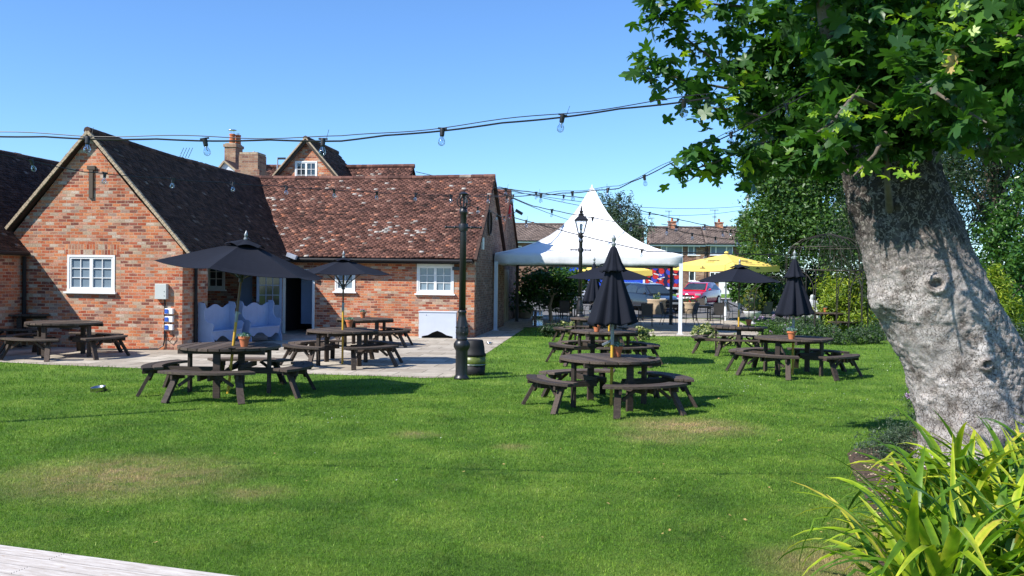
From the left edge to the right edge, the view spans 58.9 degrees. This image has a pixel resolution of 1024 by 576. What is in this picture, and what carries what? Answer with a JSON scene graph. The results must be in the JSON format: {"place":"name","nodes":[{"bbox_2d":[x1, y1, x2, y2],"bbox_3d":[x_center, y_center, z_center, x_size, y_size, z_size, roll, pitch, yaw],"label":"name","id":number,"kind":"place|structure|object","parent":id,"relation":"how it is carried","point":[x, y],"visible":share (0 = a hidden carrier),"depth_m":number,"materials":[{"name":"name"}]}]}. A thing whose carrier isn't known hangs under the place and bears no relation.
{"place":"outdoors","nodes":[
{"label":"outdoors","id":0,"kind":"place"},
{"bbox_2d":[219,160,238,170],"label":"white gable","id":1,"kind":"structure","parent":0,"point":[229,165],"depth_m":41.53,"materials":[{"name":"paint"}]},
{"bbox_2d":[223,129,243,162],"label":"chimney stack","id":2,"kind":"object","parent":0,"point":[232,150],"visible":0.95,"depth_m":45.25,"materials":[{"name":"brick"}]},
{"bbox_2d":[235,151,269,175],"bbox_3d":[-11.552,-4.886,40.370,1.113,2.407,1.190,1,1,7],"label":"chimney stack","id":3,"kind":"object","parent":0,"point":[252,163],"visible":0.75,"depth_m":39.90,"materials":[{"name":"brick"}]},
{"bbox_2d":[0,321,523,377],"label":"patio","id":4,"kind":"structure","parent":0,"point":[427,357],"depth_m":21.90,"materials":[{"name":"stone"}]},
{"bbox_2d":[0,314,71,347],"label":"picnic table","id":5,"kind":"object","parent":4,"relation":"on","point":[18,330],"visible":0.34,"depth_m":23.71,"materials":[{"name":"wood"}]},
{"bbox_2d":[0,320,129,361],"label":"picnic table","id":6,"kind":"object","parent":4,"relation":"on","point":[40,341],"visible":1,"depth_m":21.24,"materials":[{"name":"wood"}]},
{"bbox_2d":[4,127,292,349],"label":"gabled outbuilding","id":7,"kind":"structure","parent":4,"relation":"on","point":[96,245],"depth_m":23.97,"materials":[{"name":"brick"}]},
{"bbox_2d":[63,255,116,293],"bbox_3d":[-11.100,-0.363,23.905,1.460,1.020,0.160,1,1,7],"label":"window","id":8,"kind":"structure","parent":7,"relation":"in","point":[86,274],"depth_m":23.93,"materials":[{"name":"white paint"}]},
{"bbox_2d":[97,299,173,349],"bbox_3d":[-9.757,0.947,23.505,1.927,1.327,0.126,1,1,-8],"label":"supply cable","id":9,"kind":"object","parent":7,"relation":"attached to","point":[151,348],"visible":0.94,"depth_m":23.60,"materials":[{"name":"black paint"}]},
{"bbox_2d":[155,284,167,298],"bbox_3d":[-9.123,0.091,23.603,0.313,0.399,0.138,1,1,7],"label":"meter box","id":10,"kind":"object","parent":7,"relation":"attached to","point":[161,291],"visible":1,"depth_m":23.54,"materials":[{"name":"white paint"}]},
{"bbox_2d":[198,301,243,342],"bbox_3d":[-8.030,0.999,25.109,0.520,1.220,1.530,1,1,14],"label":"settle","id":11,"kind":"object","parent":4,"relation":"on","point":[215,322],"visible":0.83,"depth_m":25.09,"materials":[{"name":"blue paint"}]},
{"bbox_2d":[238,300,281,341],"bbox_3d":[-7.475,0.983,26.912,0.520,1.220,1.530,1,1,20],"label":"settle","id":12,"kind":"object","parent":4,"relation":"on","point":[255,318],"visible":0.87,"depth_m":27.11,"materials":[{"name":"blue paint"}]},
{"bbox_2d":[280,328,402,369],"bbox_3d":[-3.844,1.343,20.572,2.660,0.795,2.660,0,1,-45],"label":"picnic table","id":13,"kind":"object","parent":4,"relation":"on","point":[318,346],"visible":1,"depth_m":20.12,"materials":[{"name":"wood"}]},
{"bbox_2d":[307,251,388,363],"bbox_3d":[-3.831,0.443,20.561,2.060,2.576,1.929,1,1,0],"label":"parasol","id":14,"kind":"object","parent":4,"relation":"on","point":[343,265],"visible":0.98,"depth_m":20.33,"materials":[{"name":"fabric"}]},
{"bbox_2d":[207,174,506,336],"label":"brick outbuilding","id":15,"kind":"structure","parent":4,"relation":"on","point":[408,244],"depth_m":31.16,"materials":[{"name":"red tile"}]},
{"bbox_2d":[208,269,226,290],"bbox_3d":[-10.158,-0.408,31.092,0.780,1.010,0.160,1,1,7],"label":"window","id":16,"kind":"structure","parent":15,"relation":"in","point":[216,279],"depth_m":31.12,"materials":[{"name":"white paint"}]},
{"bbox_2d":[256,277,281,332],"bbox_3d":[-8.176,0.497,30.555,0.860,2.050,0.085,0,1,-31],"label":"door","id":17,"kind":"structure","parent":15,"relation":"in","point":[267,288],"depth_m":30.60,"materials":[{"name":"blue paint"}]},
{"bbox_2d":[332,275,356,292],"bbox_3d":[-5.623,-0.338,30.531,0.820,1.010,0.160,1,1,7],"label":"window","id":18,"kind":"structure","parent":15,"relation":"in","point":[350,288],"depth_m":30.55,"materials":[{"name":"white paint"}]},
{"bbox_2d":[414,264,454,294],"bbox_3d":[-2.554,-0.300,30.152,1.370,1.070,0.160,1,1,7],"label":"window","id":19,"kind":"structure","parent":15,"relation":"in","point":[436,279],"depth_m":30.17,"materials":[{"name":"white paint"}]},
{"bbox_2d":[494,190,757,245],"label":"string lights","id":20,"kind":"object","parent":15,"relation":"hanging from","point":[593,218],"visible":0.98,"depth_m":35.71,"materials":[{"name":"black glass"}]},
{"bbox_2d":[321,317,412,348],"bbox_3d":[-4.224,1.267,26.044,2.660,0.795,2.660,0,1,-40],"label":"picnic table","id":21,"kind":"object","parent":4,"relation":"on","point":[385,331],"visible":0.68,"depth_m":25.64,"materials":[{"name":"wood"}]},
{"bbox_2d":[418,311,457,337],"bbox_3d":[-2.421,1.192,29.652,1.245,0.870,0.490,1,1,0],"label":"wall cabinet","id":22,"kind":"object","parent":4,"relation":"on","point":[437,324],"depth_m":29.43,"materials":[{"name":"metal"}]},
{"bbox_2d":[498,189,517,321],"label":"outbuilding","id":23,"kind":"structure","parent":4,"relation":"on","point":[510,233],"depth_m":41.73,"materials":[{"name":"brick"}]},
{"bbox_2d":[504,269,508,321],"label":"double door","id":24,"kind":"structure","parent":23,"relation":"in","point":[506,272],"depth_m":40.65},
{"bbox_2d":[266,136,415,175],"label":"house","id":25,"kind":"structure","parent":0,"point":[304,159],"depth_m":42.95,"materials":[{"name":"brick"}]},
{"bbox_2d":[295,161,316,175],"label":"window","id":26,"kind":"structure","parent":25,"relation":"in","point":[302,168],"depth_m":42.70,"materials":[{"name":"white paint"}]},
{"bbox_2d":[0,299,916,575],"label":"ground","id":27,"kind":"structure","parent":0,"point":[398,507],"depth_m":9.45,"materials":[{"name":"plant"}]},
{"bbox_2d":[0,150,58,346],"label":"side outbuilding","id":28,"kind":"structure","parent":27,"relation":"on","point":[21,181],"depth_m":24.11,"materials":[{"name":"brick"}]},
{"bbox_2d":[90,385,107,392],"bbox_3d":[-7.013,1.711,15.370,0.285,0.080,0.285,-4,7,0],"label":"dog bowl","id":29,"kind":"object","parent":27,"relation":"on","point":[99,388],"visible":0.97,"depth_m":15.30,"materials":[{"name":"metal"}]},
{"bbox_2d":[0,545,232,575],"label":"timber deck","id":30,"kind":"structure","parent":27,"relation":"on","point":[16,561],"depth_m":5.79,"materials":[{"name":"wood"}]},
{"bbox_2d":[136,342,316,404],"bbox_3d":[-4.796,1.384,15.396,2.793,0.835,2.793,1,1,0],"label":"picnic table","id":31,"kind":"object","parent":27,"relation":"on","point":[175,371],"visible":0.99,"depth_m":14.93,"materials":[{"name":"wood"}]},
{"bbox_2d":[236,332,251,346],"bbox_3d":[-4.459,0.851,15.082,0.244,0.248,0.236,1,1,0],"label":"plant pot","id":32,"kind":"object","parent":31,"relation":"on","point":[243,338],"visible":1,"depth_m":15.02,"materials":[{"name":"ceramic"}]},
{"bbox_2d":[154,230,322,393],"bbox_3d":[-4.567,0.409,15.313,2.485,2.764,2.773,1,1,0],"label":"parasol","id":33,"kind":"object","parent":27,"relation":"on","point":[244,257],"visible":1,"depth_m":14.76,"materials":[{"name":"fabric"}]},
{"bbox_2d":[0,328,908,390],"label":"grass","id":34,"kind":"structure","parent":27,"relation":"on","point":[561,364],"depth_m":19.80,"materials":[{"name":"plant"}]},
{"bbox_2d":[445,192,481,379],"bbox_3d":[-0.977,-0.045,17.914,0.744,3.700,0.317,1,1,0],"label":"lamp post","id":35,"kind":"object","parent":27,"relation":"on","point":[461,345],"visible":1,"depth_m":17.85,"materials":[{"name":"metal"}]},
{"bbox_2d":[0,154,462,202],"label":"string lights","id":36,"kind":"object","parent":35,"relation":"hanging from","point":[173,179],"visible":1,"depth_m":13.23,"materials":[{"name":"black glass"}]},
{"bbox_2d":[464,86,813,203],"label":"string lights","id":37,"kind":"object","parent":35,"relation":"hanging from","point":[730,135],"visible":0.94,"depth_m":12.49,"materials":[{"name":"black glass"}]},
{"bbox_2d":[467,339,485,375],"bbox_3d":[-0.791,1.434,18.785,0.520,0.725,0.520,1,1,0],"label":"litter bin","id":38,"kind":"object","parent":27,"relation":"on","point":[476,364],"visible":0.72,"depth_m":18.58,"materials":[{"name":"black plastic"}]},
{"bbox_2d":[537,322,564,336],"bbox_3d":[1.327,1.423,30.942,0.942,0.570,0.807,1,1,0],"label":"shrub","id":39,"kind":"object","parent":27,"relation":"on","point":[546,330],"visible":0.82,"depth_m":30.78,"materials":[{"name":"green plant"}]},
{"bbox_2d":[570,206,590,335],"bbox_3d":[2.386,-0.596,31.595,0.744,4.540,0.480,1,1,0],"label":"lamp post","id":40,"kind":"object","parent":27,"relation":"on","point":[581,217],"visible":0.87,"depth_m":31.53,"materials":[{"name":"metal"}]},
{"bbox_2d":[511,216,799,259],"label":"string lights","id":41,"kind":"object","parent":40,"relation":"hanging from","point":[642,250],"visible":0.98,"depth_m":30.81,"materials":[{"name":"black glass"}]},
{"bbox_2d":[567,268,602,316],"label":"terrace tree","id":42,"kind":"object","parent":27,"relation":"on","point":[586,282],"visible":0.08,"depth_m":46.95,"materials":[{"name":"green plant"}]},
{"bbox_2d":[583,257,599,328],"bbox_3d":[2.553,0.373,28.355,0.678,2.690,0.688,1,1,0],"label":"parasol","id":43,"kind":"object","parent":27,"relation":"on","point":[592,289],"visible":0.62,"depth_m":28.19,"materials":[{"name":"black fabric"}]},
{"bbox_2d":[552,317,638,344],"bbox_3d":[2.609,1.338,28.368,2.660,0.795,2.660,1,1,-8],"label":"picnic table","id":44,"kind":"object","parent":27,"relation":"on","point":[562,330],"visible":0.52,"depth_m":28.22,"materials":[{"name":"wood"}]},
{"bbox_2d":[545,329,662,368],"bbox_3d":[2.201,1.418,21.695,2.660,0.795,2.660,1,1,-20],"label":"picnic table","id":45,"kind":"object","parent":27,"relation":"on","point":[591,345],"visible":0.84,"depth_m":21.44,"materials":[{"name":"wood"}]},
{"bbox_2d":[567,263,650,352],"bbox_3d":[2.316,0.515,21.566,2.105,2.576,2.206,1,1,0],"label":"parasol","id":46,"kind":"object","parent":27,"relation":"on","point":[595,273],"visible":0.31,"depth_m":21.06,"materials":[{"name":"fabric"}]},
{"bbox_2d":[521,353,697,419],"bbox_3d":[1.557,1.503,14.489,2.660,0.795,2.660,0,1,-23],"label":"picnic table","id":47,"kind":"object","parent":27,"relation":"on","point":[654,383],"visible":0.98,"depth_m":14.19,"materials":[{"name":"wood"}]},
{"bbox_2d":[610,342,623,356],"bbox_3d":[1.683,0.982,14.566,0.236,0.248,0.244,1,1,16],"label":"plant pot","id":48,"kind":"object","parent":47,"relation":"on","point":[618,350],"visible":0.96,"depth_m":14.51,"materials":[{"name":"ceramic"}]},
{"bbox_2d":[587,234,638,405],"bbox_3d":[1.607,0.510,14.480,0.761,2.750,0.790,1,1,26],"label":"parasol","id":49,"kind":"object","parent":27,"relation":"on","point":[612,305],"visible":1,"depth_m":14.33,"materials":[{"name":"black fabric"}]},
{"bbox_2d":[632,326,655,339],"bbox_3d":[4.341,1.483,30.128,0.923,0.530,0.656,1,1,0],"label":"shrub","id":50,"kind":"object","parent":27,"relation":"on","point":[643,333],"visible":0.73,"depth_m":30.03,"materials":[{"name":"green plant"}]},
{"bbox_2d":[682,296,694,313],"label":"stone planter","id":51,"kind":"object","parent":27,"relation":"on","point":[688,304],"visible":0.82,"depth_m":49.53,"materials":[{"name":"stone"}]},
{"bbox_2d":[690,322,718,337],"bbox_3d":[6.524,1.449,30.680,0.991,0.642,0.852,1,1,15],"label":"shrub","id":52,"kind":"object","parent":27,"relation":"on","point":[703,330],"visible":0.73,"depth_m":30.59,"materials":[{"name":"green plant"}]},
{"bbox_2d":[691,325,785,357],"bbox_3d":[6.268,1.443,25.047,2.580,0.771,2.580,1,1,15],"label":"picnic table","id":53,"kind":"object","parent":27,"relation":"on","point":[738,340],"visible":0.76,"depth_m":24.69,"materials":[{"name":"wood"}]},
{"bbox_2d":[698,259,779,326],"bbox_3d":[6.221,0.506,24.854,2.327,2.616,2.138,1,1,0],"label":"parasol","id":54,"kind":"object","parent":27,"relation":"on","point":[739,272],"visible":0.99,"depth_m":24.47,"materials":[{"name":"fabric"}]},
{"bbox_2d":[724,274,781,312],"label":"ivy hedge","id":55,"kind":"object","parent":27,"relation":"on","point":[767,290],"visible":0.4,"depth_m":49.70,"materials":[{"name":"green plant"}]},
{"bbox_2d":[740,288,766,324],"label":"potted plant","id":56,"kind":"object","parent":27,"relation":"on","point":[758,301],"visible":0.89,"depth_m":41.34,"materials":[{"name":"green plant"}]},
{"bbox_2d":[756,302,772,321],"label":"garden chair","id":57,"kind":"object","parent":27,"relation":"on","point":[767,309],"visible":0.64,"depth_m":43.30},
{"bbox_2d":[751,314,785,334],"bbox_3d":[8.547,1.329,30.216,1.246,0.916,1.279,0,1,-33],"label":"flowering plant","id":58,"kind":"object","parent":27,"relation":"on","point":[769,324],"visible":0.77,"depth_m":30.14,"materials":[{"name":"green plant"}]},
{"bbox_2d":[748,276,794,321],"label":"wire arch","id":59,"kind":"structure","parent":27,"relation":"on","point":[756,292],"depth_m":37.42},
{"bbox_2d":[769,315,791,327],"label":"flowering plant","id":60,"kind":"object","parent":27,"relation":"on","point":[782,319],"visible":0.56,"depth_m":37.68,"materials":[{"name":"green plant"}]},
{"bbox_2d":[719,81,862,304],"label":"leafy tree","id":61,"kind":"object","parent":27,"relation":"on","point":[798,204],"visible":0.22,"depth_m":43.56,"materials":[{"name":"green plant"}]},
{"bbox_2d":[494,187,766,237],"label":"string lights","id":62,"kind":"object","parent":61,"relation":"hanging from","point":[678,219],"visible":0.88,"depth_m":39.15,"materials":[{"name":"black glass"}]},
{"bbox_2d":[725,335,862,380],"bbox_3d":[6.142,1.486,19.829,2.740,0.819,2.740,0,1,-45],"label":"picnic table","id":63,"kind":"object","parent":27,"relation":"on","point":[807,355],"visible":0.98,"depth_m":19.36,"materials":[{"name":"wood"}]},
{"bbox_2d":[787,328,796,338],"bbox_3d":[5.906,0.957,19.159,0.236,0.248,0.244,0,1,-28],"label":"plant pot","id":64,"kind":"object","parent":63,"relation":"on","point":[791,332],"visible":1,"depth_m":19.09,"materials":[{"name":"ceramic"}]},
{"bbox_2d":[774,250,814,373],"bbox_3d":[6.150,0.524,19.807,0.807,2.710,0.829,1,1,0],"label":"parasol","id":65,"kind":"object","parent":27,"relation":"on","point":[794,300],"visible":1,"depth_m":19.66,"materials":[{"name":"black fabric"}]},
{"bbox_2d":[772,271,816,307],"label":"clipped hedge","id":66,"kind":"object","parent":27,"relation":"on","point":[780,288],"visible":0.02,"depth_m":53.52,"materials":[{"name":"green plant"}]},
{"bbox_2d":[785,233,868,340],"bbox_3d":[11.201,-0.077,32.284,2.863,3.728,2.863,1,1,0],"label":"wire gazebo","id":67,"kind":"object","parent":27,"relation":"on","point":[818,269],"visible":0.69,"depth_m":32.26,"materials":[{"name":"metal"}]},
{"bbox_2d":[797,312,860,333],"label":"picnic table","id":68,"kind":"object","parent":27,"relation":"on","point":[821,314],"visible":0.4,"depth_m":35.69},
{"bbox_2d":[771,310,887,344],"bbox_3d":[12.782,1.330,34.314,5.449,1.032,12.422,1,1,18],"label":"ground cover","id":69,"kind":"object","parent":27,"relation":"on","point":[840,334],"visible":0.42,"depth_m":29.55,"materials":[{"name":"green plant"}]},
{"bbox_2d":[801,177,878,323],"bbox_3d":[13.924,-1.508,36.038,4.171,6.572,4.881,1,1,0],"label":"shade tree","id":70,"kind":"object","parent":27,"relation":"on","point":[842,252],"visible":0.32,"depth_m":36.42,"materials":[{"name":"green plant"}]},
{"bbox_2d":[808,263,879,332],"bbox_3d":[13.571,0.391,36.413,3.330,2.962,3.866,1,1,19],"label":"bamboo shrub","id":71,"kind":"object","parent":27,"relation":"on","point":[829,294],"visible":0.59,"depth_m":36.42,"materials":[{"name":"green plant"}]},
{"bbox_2d":[847,429,937,573],"bbox_3d":[5.002,1.992,9.219,3.557,0.001,10.708,1,1,38],"label":"soil bed","id":72,"kind":"object","parent":27,"relation":"on","point":[852,459],"visible":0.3,"depth_m":9.81,"materials":[{"name":"soil"}]},
{"bbox_2d":[618,0,1023,466],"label":"sycamore tree","id":73,"kind":"object","parent":72,"relation":"on","point":[892,103],"visible":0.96,"depth_m":9.62,"materials":[{"name":"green plant"}]},
{"bbox_2d":[0,93,709,155],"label":"string lights","id":74,"kind":"object","parent":73,"relation":"hanging from","point":[322,141],"visible":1,"depth_m":7.67,"materials":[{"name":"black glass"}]},
{"bbox_2d":[850,409,918,461],"bbox_3d":[4.391,1.691,10.441,0.984,0.596,0.761,0,1,-33],"label":"lavender bush","id":75,"kind":"object","parent":72,"relation":"on","point":[894,434],"visible":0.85,"depth_m":10.45,"materials":[{"name":"green plant"}]},
{"bbox_2d":[775,403,1023,575],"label":"strap leaf plant","id":76,"kind":"object","parent":72,"relation":"on","point":[962,514],"visible":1,"depth_m":5.81,"materials":[{"name":"plant"}]},
{"bbox_2d":[890,390,916,436],"bbox_3d":[4.875,1.573,10.959,0.623,0.708,0.490,0,1,-24],"label":"wild plant","id":77,"kind":"object","parent":72,"relation":"on","point":[910,402],"visible":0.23,"depth_m":11.02,"materials":[{"name":"green plant"}]},
{"bbox_2d":[772,257,1012,317],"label":"boundary hedge","id":78,"kind":"object","parent":27,"relation":"on","point":[807,284],"visible":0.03,"depth_m":46.40,"materials":[{"name":"green plant"}]},
{"bbox_2d":[938,99,1023,265],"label":"evergreen tree","id":79,"kind":"object","parent":27,"relation":"on","point":[993,176],"visible":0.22,"depth_m":24.87,"materials":[{"name":"green plant"}]},
{"bbox_2d":[965,164,1023,341],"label":"ivy tree","id":80,"kind":"object","parent":27,"relation":"on","point":[1000,246],"visible":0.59,"depth_m":21.71,"materials":[{"name":"green plant"}]},
{"bbox_2d":[986,262,1023,336],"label":"conifer","id":81,"kind":"object","parent":27,"relation":"on","point":[1008,303],"visible":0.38,"depth_m":16.87,"materials":[{"name":"green plant"}]},
{"bbox_2d":[1010,318,1023,340],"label":"purple leaf shrub","id":82,"kind":"object","parent":27,"relation":"on","point":[1021,329],"visible":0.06,"depth_m":15.37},
{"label":"terraced house","id":83,"kind":"object","parent":27,"relation":"on","visible":0},
{"bbox_2d":[515,199,568,219],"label":"power line","id":84,"kind":"object","parent":83,"relation":"attached to","point":[539,209],"visible":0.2,"depth_m":65.29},
{"bbox_2d":[0,0,1023,275],"label":"sky","id":85,"kind":"structure","parent":0,"point":[253,68],"materials":[{"name":"blue"}]},
{"bbox_2d":[515,223,564,289],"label":"terraced house","id":86,"kind":"structure","parent":0,"point":[531,233],"depth_m":80.53,"materials":[{"name":"brick"}]},
{"bbox_2d":[418,172,749,208],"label":"power line","id":87,"kind":"object","parent":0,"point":[630,206],"visible":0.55,"depth_m":82.17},
{"bbox_2d":[501,187,739,215],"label":"power line","id":88,"kind":"object","parent":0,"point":[635,213],"visible":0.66,"depth_m":77.54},
{"bbox_2d":[508,316,760,337],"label":"terrace","id":89,"kind":"structure","parent":0,"point":[664,329],"depth_m":39.80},
{"bbox_2d":[518,303,532,318],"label":"stone planter","id":90,"kind":"object","parent":89,"relation":"on","point":[525,315],"visible":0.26,"depth_m":43.76,"materials":[{"name":"stone"}]},
{"bbox_2d":[529,293,550,325],"bbox_3d":[1.114,0.875,37.332,0.748,1.414,0.843,0,1,-23],"label":"keg planter","id":91,"kind":"object","parent":89,"relation":"on","point":[537,317],"visible":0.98,"depth_m":37.16,"materials":[{"name":"metal"}]},
{"bbox_2d":[509,266,587,320],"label":"terrace tree","id":92,"kind":"object","parent":89,"relation":"on","point":[557,283],"visible":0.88,"depth_m":41.71,"materials":[{"name":"leaf"},{"name":"bark"}]},
{"bbox_2d":[555,300,569,322],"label":"garden chair","id":93,"kind":"object","parent":89,"relation":"on","point":[564,307],"visible":1,"depth_m":40.60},
{"bbox_2d":[493,185,682,333],"bbox_3d":[3.234,-1.306,37.087,7.090,5.840,7.090,1,1,7],"label":"marquee","id":94,"kind":"object","parent":89,"relation":"on","point":[553,249],"visible":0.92,"depth_m":34.76,"materials":[{"name":"fabric"}]},
{"bbox_2d":[578,267,651,276],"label":"market parasol","id":95,"kind":"object","parent":89,"relation":"on","point":[645,272],"visible":0.09,"depth_m":44.74,"materials":[{"name":"yellow fabric"}]},
{"bbox_2d":[639,303,652,326],"bbox_3d":[5.655,1.129,38.205,0.593,0.994,0.657,1,1,2],"label":"garden chair","id":96,"kind":"object","parent":89,"relation":"on","point":[646,310],"visible":0.94,"depth_m":37.96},
{"bbox_2d":[647,292,667,313],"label":"stone planter","id":97,"kind":"object","parent":89,"relation":"on","point":[656,309],"visible":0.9,"depth_m":48.86,"materials":[{"name":"stone"}]},
{"bbox_2d":[659,302,675,324],"bbox_3d":[6.837,1.124,39.844,0.657,0.994,0.593,1,1,-5],"label":"garden chair","id":98,"kind":"object","parent":89,"relation":"on","point":[662,309],"visible":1,"depth_m":39.80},
{"bbox_2d":[682,302,699,324],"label":"garden chair","id":99,"kind":"object","parent":89,"relation":"on","point":[696,307],"visible":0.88,"depth_m":40.11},
{"bbox_2d":[709,303,724,324],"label":"garden chair","id":100,"kind":"object","parent":89,"relation":"on","point":[718,309],"visible":1,"depth_m":40.60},
{"bbox_2d":[673,251,779,320],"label":"market parasol","id":101,"kind":"object","parent":89,"relation":"on","point":[723,262],"visible":0.91,"depth_m":43.73,"materials":[{"name":"yellow fabric"}]},
{"bbox_2d":[524,300,799,318],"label":"road","id":102,"kind":"structure","parent":0,"point":[701,312],"depth_m":49.40,"materials":[{"name":"asphalt"}]},
{"bbox_2d":[566,267,678,293],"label":"lorry","id":103,"kind":"object","parent":102,"relation":"on","point":[660,276],"visible":0.23,"depth_m":61.70,"materials":[{"name":"blue"}]},
{"bbox_2d":[596,189,656,243],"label":"upright tree","id":104,"kind":"object","parent":102,"relation":"on","point":[615,213],"visible":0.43,"depth_m":57.30,"materials":[{"name":"green plant"}]},
{"bbox_2d":[626,283,683,311],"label":"parked car","id":105,"kind":"object","parent":102,"relation":"on","point":[639,293],"visible":0.39,"depth_m":50.50,"materials":[{"name":"blue"}]},
{"bbox_2d":[676,282,720,304],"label":"parked car","id":106,"kind":"object","parent":102,"relation":"on","point":[709,292],"visible":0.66,"depth_m":56.34,"materials":[{"name":"red"}]},
{"bbox_2d":[725,208,803,313],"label":"tree","id":107,"kind":"object","parent":102,"relation":"on","point":[743,249],"visible":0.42,"depth_m":48.49,"materials":[{"name":"green plant"}]},
{"bbox_2d":[647,226,705,292],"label":"terraced house","id":108,"kind":"structure","parent":0,"point":[672,241],"depth_m":79.50,"materials":[{"name":"brick"}]},
{"bbox_2d":[661,246,682,254],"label":"window","id":109,"kind":"structure","parent":108,"relation":"in","point":[666,248],"depth_m":79.49,"materials":[{"name":"white paint"}]},
{"bbox_2d":[687,246,699,255],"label":"window","id":110,"kind":"structure","parent":108,"relation":"in","point":[690,248],"depth_m":79.26,"materials":[{"name":"white paint"}]},
{"bbox_2d":[702,226,745,293],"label":"terraced house","id":111,"kind":"structure","parent":0,"point":[722,245],"depth_m":79.07,"materials":[{"name":"brick"}]},
{"bbox_2d":[710,246,732,255],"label":"window","id":112,"kind":"structure","parent":111,"relation":"in","point":[713,249],"depth_m":78.97,"materials":[{"name":"white paint"}]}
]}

